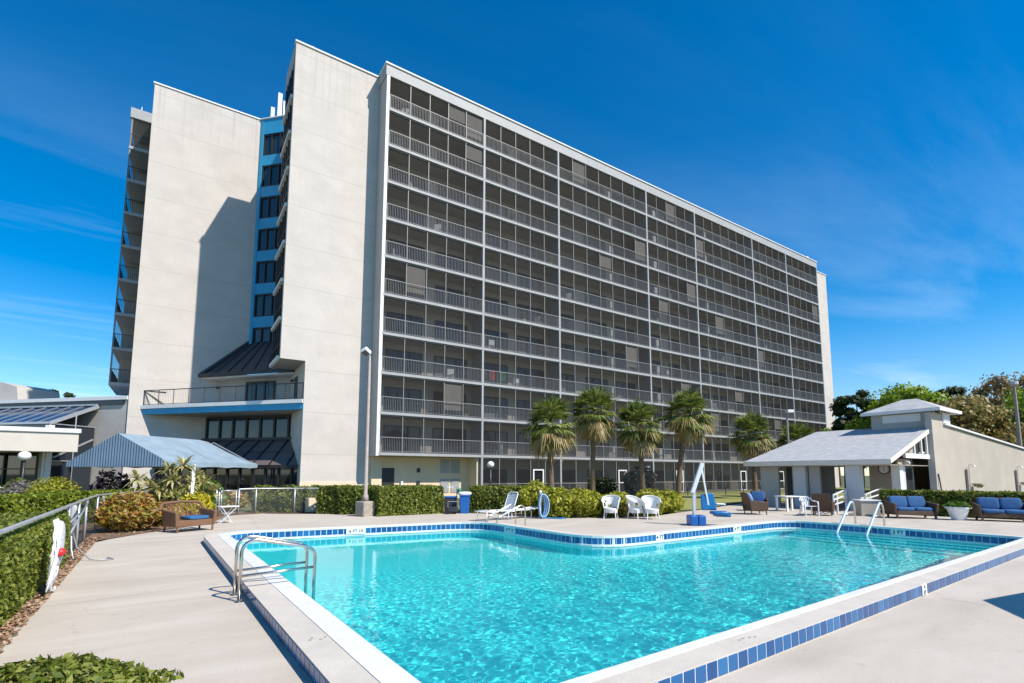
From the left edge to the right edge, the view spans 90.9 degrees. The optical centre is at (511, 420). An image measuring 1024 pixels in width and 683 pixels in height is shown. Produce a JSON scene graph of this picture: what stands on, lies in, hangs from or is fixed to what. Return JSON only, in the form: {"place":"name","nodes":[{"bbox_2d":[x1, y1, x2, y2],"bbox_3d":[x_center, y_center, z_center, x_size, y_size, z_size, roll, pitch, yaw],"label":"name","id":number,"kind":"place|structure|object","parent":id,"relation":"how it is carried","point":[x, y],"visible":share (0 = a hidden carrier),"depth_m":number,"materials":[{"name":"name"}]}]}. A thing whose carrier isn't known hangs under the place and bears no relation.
{"place":"outdoors","nodes":[
{"label":"outdoors","id":0,"kind":"place"},
{"bbox_2d":[0,509,633,643],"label":"mulch bed","id":1,"kind":"object","parent":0,"point":[100,531],"visible":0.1,"depth_m":14.99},
{"bbox_2d":[0,489,177,549],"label":"chain link fence","id":2,"kind":"object","parent":1,"relation":"on","point":[77,517],"visible":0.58,"depth_m":11.30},
{"bbox_2d":[45,518,65,591],"bbox_3d":[-6.586,1.951,7.327,0.178,1.025,0.886,4,-7,-35],"label":"safety rope","id":3,"kind":"object","parent":2,"relation":"hanging from","point":[58,551],"visible":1,"depth_m":7.17,"materials":[{"name":"white plastic"}]},
{"bbox_2d":[38,488,185,523],"bbox_3d":[-15.062,3.208,19.298,1.666,1.237,4.902,-2,-6,15],"label":"hedge","id":4,"kind":"object","parent":1,"relation":"on","point":[71,496],"visible":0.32,"depth_m":17.69,"materials":[{"name":"green"}]},
{"bbox_2d":[0,519,224,652],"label":"leaf litter","id":5,"kind":"object","parent":1,"relation":"on","point":[84,547],"visible":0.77,"depth_m":6.87,"materials":[{"name":"plant"}]},
{"bbox_2d":[87,490,162,531],"bbox_3d":[-11.649,2.732,15.228,1.853,1.244,1.868,-2,-6,20],"label":"croton bush","id":6,"kind":"object","parent":1,"relation":"on","point":[123,511],"visible":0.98,"depth_m":14.80,"materials":[{"name":"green plant"}]},
{"bbox_2d":[119,468,171,501],"bbox_3d":[-13.277,2.731,18.404,2.058,1.944,1.600,4,-7,-33],"label":"spiky plant","id":7,"kind":"object","parent":1,"relation":"on","point":[135,474],"visible":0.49,"depth_m":18.33,"materials":[{"name":"green plant"}]},
{"bbox_2d":[151,500,188,525],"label":"croton bush","id":8,"kind":"object","parent":1,"relation":"on","point":[160,523],"visible":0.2,"depth_m":16.61,"materials":[{"name":"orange plant"}]},
{"bbox_2d":[145,453,206,501],"bbox_3d":[-12.453,2.470,18.670,2.249,2.526,1.788,4,-7,-33],"label":"spiky plant","id":9,"kind":"object","parent":1,"relation":"on","point":[174,493],"visible":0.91,"depth_m":18.63,"materials":[{"name":"green plant"}]},
{"bbox_2d":[180,491,215,514],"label":"shrub","id":10,"kind":"object","parent":1,"relation":"on","point":[206,500],"visible":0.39,"depth_m":18.27,"materials":[{"name":"yellow plant"}]},
{"bbox_2d":[185,468,223,501],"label":"spiky plant","id":11,"kind":"object","parent":1,"relation":"on","point":[202,479],"visible":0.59,"depth_m":20.08,"materials":[{"name":"green plant"}]},
{"bbox_2d":[186,479,228,508],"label":"shrub","id":12,"kind":"object","parent":1,"relation":"on","point":[224,499],"visible":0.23,"depth_m":21.74,"materials":[{"name":"green plant"}]},
{"bbox_2d":[237,488,318,514],"bbox_3d":[-8.036,3.571,22.210,7.141,1.180,0.990,1,-6,-13],"label":"chain link fence","id":13,"kind":"object","parent":1,"relation":"on","point":[267,488],"visible":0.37,"depth_m":22.00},
{"bbox_2d":[215,488,236,515],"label":"gate","id":14,"kind":"structure","parent":13,"relation":"attached to","point":[219,502],"depth_m":20.42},
{"bbox_2d":[249,483,330,512],"bbox_3d":[-10.038,3.596,23.346,3.717,1.354,1.558,1,-6,-9],"label":"hedge","id":15,"kind":"object","parent":1,"relation":"on","point":[275,500],"visible":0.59,"depth_m":22.73,"materials":[{"name":"green"}]},
{"bbox_2d":[305,498,317,511],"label":"planter wall","id":16,"kind":"structure","parent":1,"relation":"on","point":[311,505],"depth_m":22.35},
{"bbox_2d":[315,484,377,514],"bbox_3d":[-7.063,3.440,21.935,2.586,1.345,1.572,-1,-6,11],"label":"hedge","id":17,"kind":"object","parent":1,"relation":"on","point":[338,499],"visible":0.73,"depth_m":21.38,"materials":[{"name":"green"}]},
{"bbox_2d":[368,483,444,516],"bbox_3d":[-4.587,3.402,21.608,3.152,1.379,1.767,4,-7,-35],"label":"hedge","id":18,"kind":"object","parent":1,"relation":"on","point":[394,500],"visible":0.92,"depth_m":21.00,"materials":[{"name":"green"}]},
{"bbox_2d":[468,485,552,513],"bbox_3d":[-0.019,3.563,22.915,3.908,1.319,1.508,-1,-6,7],"label":"hedge","id":19,"kind":"object","parent":1,"relation":"on","point":[484,497],"visible":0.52,"depth_m":22.44,"materials":[{"name":"green"}]},
{"bbox_2d":[516,479,550,515],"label":"shrub","id":20,"kind":"object","parent":1,"relation":"on","point":[526,497],"visible":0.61,"depth_m":20.53,"materials":[{"name":"green plant"}]},
{"bbox_2d":[658,489,682,513],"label":"shrub","id":21,"kind":"object","parent":1,"relation":"on","point":[674,501],"visible":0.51,"depth_m":22.06,"materials":[{"name":"green plant"}]},
{"bbox_2d":[70,476,869,541],"bbox_3d":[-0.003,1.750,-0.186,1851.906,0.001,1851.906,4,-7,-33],"label":"ground","id":22,"kind":"structure","parent":0,"point":[249,507],"depth_m":24.73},
{"bbox_2d":[18,451,31,479],"bbox_3d":[-28.396,3.308,29.216,0.600,3.022,0.600,4,-7,-33],"label":"globe lamp","id":23,"kind":"object","parent":22,"relation":"on","point":[23,456],"visible":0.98,"depth_m":29.22,"materials":[{"name":"glass"}]},
{"bbox_2d":[0,479,52,493],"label":"shrub","id":24,"kind":"object","parent":22,"relation":"on","point":[14,488],"visible":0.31,"depth_m":25.96,"materials":[{"name":"grey plant"}]},
{"bbox_2d":[0,492,66,513],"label":"hedge","id":25,"kind":"object","parent":22,"relation":"on","point":[28,502],"visible":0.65,"depth_m":15.52,"materials":[{"name":"green"}]},
{"bbox_2d":[0,511,70,627],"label":"hedge","id":26,"kind":"object","parent":22,"relation":"on","point":[25,552],"visible":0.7,"depth_m":6.65,"materials":[{"name":"green"}]},
{"bbox_2d":[23,476,81,493],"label":"shrub","id":27,"kind":"object","parent":22,"relation":"on","point":[48,487],"visible":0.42,"depth_m":25.86,"materials":[{"name":"green plant"}]},
{"bbox_2d":[0,382,128,491],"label":"wing","id":28,"kind":"structure","parent":22,"relation":"on","point":[53,433],"depth_m":33.89,"materials":[{"name":"paint"}]},
{"bbox_2d":[0,453,36,486],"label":"window","id":29,"kind":"structure","parent":28,"relation":"in","point":[12,460],"depth_m":33.32,"materials":[{"name":"clear glass"}]},
{"bbox_2d":[0,453,38,485],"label":"window frame","id":30,"kind":"structure","parent":28,"relation":"in","point":[3,468],"depth_m":33.16,"materials":[{"name":"brown metal"}]},
{"bbox_2d":[87,467,133,490],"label":"shrub","id":31,"kind":"object","parent":22,"relation":"on","point":[101,484],"visible":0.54,"depth_m":26.13,"materials":[{"name":"black plant"}]},
{"bbox_2d":[66,433,257,490],"bbox_3d":[-19.861,2.895,29.258,6.320,3.780,6.612,-1,-6,11],"label":"canopy","id":32,"kind":"object","parent":22,"relation":"on","point":[129,450],"visible":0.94,"depth_m":26.61,"materials":[{"name":"fabric"}]},
{"bbox_2d":[217,489,250,510],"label":"shrub","id":33,"kind":"object","parent":22,"relation":"on","point":[231,496],"visible":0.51,"depth_m":23.58,"materials":[{"name":"green plant"}]},
{"bbox_2d":[535,486,574,517],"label":"shrub","id":34,"kind":"object","parent":22,"relation":"on","point":[556,498],"visible":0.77,"depth_m":19.58,"materials":[{"name":"green plant"}]},
{"bbox_2d":[560,487,605,517],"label":"shrub","id":35,"kind":"object","parent":22,"relation":"on","point":[583,498],"visible":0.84,"depth_m":19.80,"materials":[{"name":"green plant"}]},
{"bbox_2d":[597,491,637,516],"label":"shrub","id":36,"kind":"object","parent":22,"relation":"on","point":[622,502],"visible":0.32,"depth_m":20.24,"materials":[{"name":"green plant"}]},
{"bbox_2d":[633,491,667,516],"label":"shrub","id":37,"kind":"object","parent":22,"relation":"on","point":[662,504],"visible":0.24,"depth_m":20.59,"materials":[{"name":"green plant"}]},
{"bbox_2d":[878,488,1023,519],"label":"hedge","id":38,"kind":"object","parent":22,"relation":"on","point":[940,497],"visible":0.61,"depth_m":20.72,"materials":[{"name":"green"}]},
{"bbox_2d":[935,385,967,397],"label":"tree","id":39,"kind":"object","parent":22,"relation":"on","point":[956,390],"visible":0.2,"depth_m":61.66,"materials":[{"name":"green plant"}]},
{"bbox_2d":[962,371,1023,412],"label":"tree","id":40,"kind":"object","parent":22,"relation":"on","point":[985,388],"visible":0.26,"depth_m":55.33,"materials":[{"name":"green plant"}]},
{"bbox_2d":[999,387,1023,444],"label":"tree","id":41,"kind":"object","parent":22,"relation":"on","point":[1020,398],"visible":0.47,"depth_m":45.76,"materials":[{"name":"green plant"}]},
{"bbox_2d":[1008,381,1022,446],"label":"floodlight pole","id":42,"kind":"object","parent":22,"relation":"on","point":[1013,384],"visible":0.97,"depth_m":40.92,"materials":[{"name":"metal"}]},
{"bbox_2d":[108,39,839,498],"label":"apartment tower","id":43,"kind":"structure","parent":0,"point":[256,249],"depth_m":38.26,"materials":[{"name":"paint"}]},
{"bbox_2d":[201,415,291,440],"bbox_3d":[-17.668,0.528,35.228,9.537,1.720,0.280,-1,-6,14],"label":"band window","id":44,"kind":"structure","parent":43,"relation":"in","point":[268,427],"depth_m":35.52,"materials":[{"name":"black glass"}]},
{"bbox_2d":[245,380,274,400],"bbox_3d":[-18.252,-1.719,36.474,2.540,2.230,0.110,-2,-6,15],"label":"terrace door","id":45,"kind":"structure","parent":43,"relation":"in","point":[264,393],"depth_m":36.52,"materials":[{"name":"blue glass"}]},
{"bbox_2d":[252,327,272,342],"bbox_3d":[-18.513,-6.422,38.647,3.091,1.504,0.170,-1,-6,12],"label":"corner window","id":46,"kind":"structure","parent":43,"relation":"in","point":[261,334],"depth_m":38.80,"materials":[{"name":"blue glass"}]},
{"bbox_2d":[254,293,274,316],"bbox_3d":[-18.509,-8.916,38.913,3.091,1.811,0.170,-1,-6,12],"label":"corner window","id":47,"kind":"structure","parent":43,"relation":"in","point":[263,303],"depth_m":39.06,"materials":[{"name":"blue glass"}]},
{"bbox_2d":[255,260,276,283],"bbox_3d":[-18.505,-11.562,39.195,3.091,1.811,0.170,-1,-6,12],"label":"corner window","id":48,"kind":"structure","parent":43,"relation":"in","point":[265,270],"depth_m":39.34,"materials":[{"name":"blue glass"}]},
{"bbox_2d":[257,227,278,250],"bbox_3d":[-18.500,-14.208,39.477,3.091,1.811,0.170,-1,-6,12],"label":"corner window","id":49,"kind":"structure","parent":43,"relation":"in","point":[267,238],"depth_m":39.63,"materials":[{"name":"blue glass"}]},
{"bbox_2d":[259,195,279,218],"bbox_3d":[-18.496,-16.854,39.759,3.091,1.811,0.170,-1,-6,12],"label":"corner window","id":50,"kind":"structure","parent":43,"relation":"in","point":[269,206],"depth_m":39.90,"materials":[{"name":"blue glass"}]},
{"bbox_2d":[261,163,281,186],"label":"corner window","id":51,"kind":"structure","parent":43,"relation":"in","point":[271,174],"depth_m":40.19,"materials":[{"name":"blue glass"}]},
{"bbox_2d":[263,132,283,155],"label":"corner window","id":52,"kind":"structure","parent":43,"relation":"in","point":[273,143],"depth_m":40.47,"materials":[{"name":"blue glass"}]},
{"bbox_2d":[271,323,280,361],"bbox_3d":[-15.338,-5.052,32.911,0.160,2.274,3.120,4,-7,-33],"label":"bay window","id":53,"kind":"structure","parent":43,"relation":"in","point":[277,332],"depth_m":32.94,"materials":[{"name":"black glass"}]},
{"bbox_2d":[273,284,282,323],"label":"balcony","id":54,"kind":"structure","parent":43,"relation":"in","point":[278,297],"depth_m":33.21,"materials":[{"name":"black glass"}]},
{"bbox_2d":[275,246,284,287],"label":"balcony","id":55,"kind":"structure","parent":43,"relation":"in","point":[280,262],"depth_m":33.48,"materials":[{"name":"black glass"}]},
{"bbox_2d":[277,207,286,251],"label":"balcony","id":56,"kind":"structure","parent":43,"relation":"in","point":[282,227],"depth_m":33.75,"materials":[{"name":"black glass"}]},
{"bbox_2d":[279,170,288,215],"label":"balcony","id":57,"kind":"structure","parent":43,"relation":"in","point":[284,193],"depth_m":34.02,"materials":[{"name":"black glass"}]},
{"bbox_2d":[281,133,290,179],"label":"balcony","id":58,"kind":"structure","parent":43,"relation":"in","point":[285,161],"depth_m":34.28,"materials":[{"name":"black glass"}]},
{"bbox_2d":[283,98,292,144],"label":"balcony","id":59,"kind":"structure","parent":43,"relation":"in","point":[287,125],"depth_m":34.56,"materials":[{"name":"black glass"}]},
{"bbox_2d":[285,70,293,110],"bbox_3d":[-15.309,-22.549,34.776,0.160,2.274,3.120,4,-7,-33],"label":"bay window","id":60,"kind":"structure","parent":43,"relation":"in","point":[289,88],"depth_m":34.83,"materials":[{"name":"black glass"}]},
{"bbox_2d":[381,468,393,485],"bbox_3d":[-8.433,4.279,34.144,0.900,2.100,0.038,4,-7,-33],"label":"plant room door","id":61,"kind":"structure","parent":43,"relation":"in","point":[387,473],"depth_m":34.17,"materials":[{"name":"grey metal"}]},
{"bbox_2d":[0,503,1023,682],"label":"pool deck","id":62,"kind":"structure","parent":0,"point":[193,632],"depth_m":5.90,"materials":[{"name":"concrete"}]},
{"bbox_2d":[0,652,184,682],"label":"shrub","id":63,"kind":"object","parent":62,"relation":"on","point":[66,668],"visible":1,"depth_m":3.67,"materials":[{"name":"green plant"}]},
{"bbox_2d":[158,500,216,532],"bbox_3d":[-9.706,2.858,15.106,0.941,0.898,1.327,-3,-7,29],"label":"wicker bench","id":64,"kind":"object","parent":62,"relation":"on","point":[206,516],"visible":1,"depth_m":15.00,"materials":[{"name":"brown wicker"}]},
{"bbox_2d":[355,347,374,516],"bbox_3d":[-5.969,0.445,20.618,0.560,6.966,0.702,-4,-8,36],"label":"floodlight pole","id":65,"kind":"object","parent":62,"relation":"on","point":[365,507],"visible":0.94,"depth_m":20.44,"materials":[{"name":"metal"}]},
{"bbox_2d":[459,495,469,513],"bbox_3d":[-2.064,3.656,21.974,0.475,0.780,0.475,0,-6,-4],"label":"recycling bin","id":66,"kind":"object","parent":62,"relation":"on","point":[464,503],"visible":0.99,"depth_m":21.77,"materials":[{"name":"blue plastic"}]},
{"bbox_2d":[474,491,517,520],"bbox_3d":[-0.560,3.195,18.814,1.706,1.021,0.596,5,-8,-41],"label":"sun lounger","id":67,"kind":"object","parent":62,"relation":"on","point":[506,504],"visible":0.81,"depth_m":19.13,"materials":[{"name":"white plastic"}]},
{"bbox_2d":[538,490,565,518],"bbox_3d":[1.525,3.224,19.277,1.056,1.080,0.266,-1,-6,10],"label":"hose stand","id":68,"kind":"object","parent":62,"relation":"on","point":[545,508],"visible":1,"depth_m":19.27,"materials":[{"name":"blue plastic"}]},
{"bbox_2d":[601,495,620,518],"bbox_3d":[3.849,3.361,19.595,0.744,0.888,0.662,-2,-7,21],"label":"white armchair","id":69,"kind":"object","parent":62,"relation":"on","point":[613,500],"visible":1,"depth_m":19.76,"materials":[{"name":"wicker"}]},
{"bbox_2d":[204,520,1023,682],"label":"pool coping","id":70,"kind":"object","parent":62,"relation":"on","point":[330,659],"visible":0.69,"depth_m":5.17,"materials":[{"name":"concrete"}]},
{"bbox_2d":[229,535,316,602],"bbox_3d":[-3.395,2.433,7.181,1.060,1.572,0.587,4,-7,-35],"label":"pool ladder","id":71,"kind":"object","parent":70,"relation":"attached to","point":[274,541],"visible":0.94,"depth_m":7.16,"materials":[{"name":"silver metal"}]},
{"bbox_2d":[487,504,525,525],"bbox_3d":[-0.191,3.436,16.248,1.181,1.410,0.604,4,-7,-35],"label":"pool ladder","id":72,"kind":"object","parent":70,"relation":"attached to","point":[507,512],"visible":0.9,"depth_m":16.34,"materials":[{"name":"silver metal"}]},
{"bbox_2d":[204,538,1023,682],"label":"kerb tile","id":73,"kind":"object","parent":70,"relation":"attached to","point":[305,664],"visible":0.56,"depth_m":5.22,"materials":[{"name":"tile"}]},
{"bbox_2d":[266,549,1020,682],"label":"tile grout","id":74,"kind":"object","parent":73,"relation":"attached to","point":[754,646],"visible":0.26,"depth_m":4.68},
{"bbox_2d":[218,521,1023,682],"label":"coping nosing","id":75,"kind":"object","parent":70,"relation":"attached to","point":[376,663],"visible":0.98,"depth_m":5.64,"materials":[{"name":"concrete"}]},
{"bbox_2d":[625,495,644,518],"bbox_3d":[4.750,3.355,19.526,0.744,0.888,0.662,6,-8,-43],"label":"white armchair","id":76,"kind":"object","parent":62,"relation":"on","point":[631,500],"visible":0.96,"depth_m":19.43,"materials":[{"name":"wicker"}]},
{"bbox_2d":[641,495,660,519],"bbox_3d":[5.339,3.334,19.319,0.744,0.888,0.662,0,-6,1],"label":"white armchair","id":77,"kind":"object","parent":62,"relation":"on","point":[649,502],"visible":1,"depth_m":19.46,"materials":[{"name":"wicker"}]},
{"bbox_2d":[686,463,730,525],"bbox_3d":[6.605,2.471,16.943,1.376,2.099,0.545,0,-6,0],"label":"pool lift","id":78,"kind":"object","parent":62,"relation":"on","point":[707,503],"visible":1,"depth_m":16.93,"materials":[{"name":"blue plastic"}]},
{"bbox_2d":[740,492,768,514],"bbox_3d":[10.427,3.582,21.725,0.908,0.924,0.871,0,-6,0],"label":"wicker chair","id":79,"kind":"object","parent":62,"relation":"on","point":[749,503],"visible":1,"depth_m":21.35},
{"bbox_2d":[774,495,803,511],"bbox_3d":[12.999,3.894,23.602,1.000,0.700,0.800,2,-6,-13],"label":"white table","id":80,"kind":"object","parent":62,"relation":"on","point":[786,500],"visible":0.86,"depth_m":23.39,"materials":[{"name":"white plastic"}]},
{"bbox_2d":[810,493,834,515],"bbox_3d":[13.057,3.530,21.197,0.871,0.924,0.908,-4,-8,36],"label":"wicker chair","id":81,"kind":"object","parent":62,"relation":"on","point":[826,504],"visible":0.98,"depth_m":20.91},
{"bbox_2d":[832,489,847,514],"bbox_3d":[14.866,3.648,22.800,0.073,1.025,3.251,-5,-8,42],"label":"ramp railing","id":82,"kind":"object","parent":62,"relation":"on","point":[845,500],"visible":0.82,"depth_m":22.48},
{"bbox_2d":[852,499,880,515],"bbox_3d":[14.816,3.644,21.042,0.800,0.660,0.680,-1,-6,8],"label":"towel bin","id":83,"kind":"object","parent":62,"relation":"on","point":[865,507],"visible":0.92,"depth_m":20.77,"materials":[{"name":"beige paint"}]},
{"bbox_2d":[865,502,885,535],"bbox_3d":[10.992,3.140,15.298,1.652,1.271,0.068,4,-7,-35],"label":"step handrail","id":84,"kind":"object","parent":62,"relation":"on","point":[873,517],"visible":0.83,"depth_m":15.46,"materials":[{"name":"silver metal"}]},
{"bbox_2d":[883,496,938,518],"bbox_3d":[15.728,3.426,19.891,1.573,0.853,0.853,-1,-6,10],"label":"wicker sofa","id":85,"kind":"object","parent":62,"relation":"on","point":[897,506],"visible":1,"depth_m":19.90,"materials":[{"name":"blue fabric"}]},
{"bbox_2d":[942,500,972,519],"bbox_3d":[16.941,3.397,19.113,0.914,0.751,0.894,4,-7,-33],"label":"planter pot","id":86,"kind":"object","parent":62,"relation":"on","point":[957,510],"visible":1,"depth_m":18.91,"materials":[{"name":"ceramic"}]},
{"bbox_2d":[971,497,1023,520],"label":"wicker sofa","id":87,"kind":"object","parent":62,"relation":"on","point":[991,507],"visible":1,"depth_m":18.65,"materials":[{"name":"blue fabric"}]},
{"bbox_2d":[0,0,1023,475],"label":"sky","id":88,"kind":"structure","parent":0,"point":[879,143],"materials":[{"name":"blue"}]},
{"bbox_2d":[236,522,998,546],"bbox_3d":[2.741,3.721,12.553,16.417,1.570,12.352,4,-7,-33],"label":"pool basin","id":89,"kind":"object","parent":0,"point":[649,541],"visible":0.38,"depth_m":14.40,"materials":[{"name":"tile"}]},
{"bbox_2d":[236,527,1001,546],"bbox_3d":[2.742,3.134,12.616,16.417,0.050,12.352,4,-7,-33],"label":"waterline ledge","id":90,"kind":"object","parent":89,"relation":"attached to","point":[617,545],"visible":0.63,"depth_m":14.45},
{"bbox_2d":[231,523,1017,544],"bbox_3d":[2.743,3.030,12.627,16.414,0.150,12.350,4,-7,-33],"label":"waterline tile","id":91,"kind":"object","parent":89,"relation":"attached to","point":[629,539],"visible":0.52,"depth_m":14.30,"materials":[{"name":"tile"}]},
{"bbox_2d":[241,523,1014,544],"bbox_3d":[2.743,3.030,12.627,16.413,0.150,12.348,4,-7,-33],"label":"tile grout","id":92,"kind":"object","parent":91,"relation":"attached to","point":[613,540],"visible":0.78,"depth_m":14.01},
{"bbox_2d":[241,529,995,682],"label":"water","id":93,"kind":"structure","parent":0,"point":[460,607],"depth_m":8.06,"materials":[{"name":"liquid"}]},
{"bbox_2d":[586,487,870,509],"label":"lawn","id":94,"kind":"structure","parent":0,"point":[730,497],"depth_m":38.18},
{"bbox_2d":[518,392,578,486],"bbox_3d":[2.089,1.516,27.494,3.540,6.320,3.450,4,-7,-33],"label":"palm tree","id":95,"kind":"object","parent":94,"relation":"on","point":[550,440],"visible":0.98,"depth_m":26.82,"materials":[{"name":"green plant"}]},
{"bbox_2d":[568,385,621,501],"bbox_3d":[5.197,1.425,32.100,4.067,7.488,3.835,4,-7,-33],"label":"palm tree","id":96,"kind":"object","parent":94,"relation":"on","point":[593,426],"visible":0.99,"depth_m":31.64,"materials":[{"name":"green plant"}]},
{"bbox_2d":[587,477,616,494],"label":"shrub","id":97,"kind":"object","parent":94,"relation":"on","point":[602,486],"visible":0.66,"depth_m":34.57,"materials":[{"name":"green plant"}]},
{"bbox_2d":[621,465,656,495],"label":"shrub","id":98,"kind":"object","parent":94,"relation":"on","point":[628,483],"visible":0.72,"depth_m":33.85,"materials":[{"name":"green plant"}]},
{"bbox_2d":[517,482,760,494],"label":"metal fence","id":99,"kind":"object","parent":94,"relation":"on","point":[687,485],"visible":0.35,"depth_m":42.42,"materials":[{"name":"brown metal"}]},
{"bbox_2d":[614,396,668,490],"bbox_3d":[8.106,1.793,31.769,3.783,6.696,3.831,-1,-6,12],"label":"palm tree","id":100,"kind":"object","parent":94,"relation":"on","point":[639,438],"visible":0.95,"depth_m":31.31,"materials":[{"name":"green plant"}]},
{"bbox_2d":[656,386,719,494],"bbox_3d":[11.121,1.418,31.661,4.009,7.433,3.813,4,-7,-33],"label":"palm tree","id":101,"kind":"object","parent":94,"relation":"on","point":[688,427],"visible":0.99,"depth_m":31.29,"materials":[{"name":"green plant"}]},
{"bbox_2d":[724,407,777,490],"bbox_3d":[17.336,2.321,36.453,3.810,6.667,3.841,4,-7,-33],"label":"palm tree","id":102,"kind":"object","parent":94,"relation":"on","point":[752,446],"visible":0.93,"depth_m":35.93,"materials":[{"name":"green plant"}]},
{"bbox_2d":[829,389,874,489],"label":"tree","id":103,"kind":"object","parent":94,"relation":"on","point":[840,404],"visible":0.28,"depth_m":58.62,"materials":[{"name":"green plant"}]},
{"bbox_2d":[843,409,870,429],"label":"tree","id":104,"kind":"object","parent":94,"relation":"on","point":[853,425],"visible":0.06,"depth_m":56.59,"materials":[{"name":"green plant"}]},
{"bbox_2d":[858,381,983,428],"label":"tree","id":105,"kind":"object","parent":94,"relation":"on","point":[890,395],"visible":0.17,"depth_m":51.67,"materials":[{"name":"green plant"}]},
{"bbox_2d":[918,393,1023,453],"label":"tree","id":106,"kind":"object","parent":94,"relation":"on","point":[984,417],"visible":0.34,"depth_m":43.71,"materials":[{"name":"green plant"}]},
{"bbox_2d":[775,422,815,468],"bbox_3d":[21.526,2.957,38.052,3.755,5.756,3.967,4,-7,-33],"label":"palm tree","id":107,"kind":"object","parent":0,"point":[799,431],"visible":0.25,"depth_m":37.81,"materials":[{"name":"green plant"}]},
{"bbox_2d":[743,399,1023,510],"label":"pool house","id":108,"kind":"structure","parent":0,"point":[895,434],"depth_m":26.55,"materials":[{"name":"paint"}]},
{"bbox_2d":[905,467,913,489],"bbox_3d":[19.749,3.360,25.093,1.180,2.100,0.070,4,-7,-33],"label":"door","id":109,"kind":"structure","parent":108,"relation":"in","point":[908,470],"depth_m":25.22,"materials":[{"name":"glass"}]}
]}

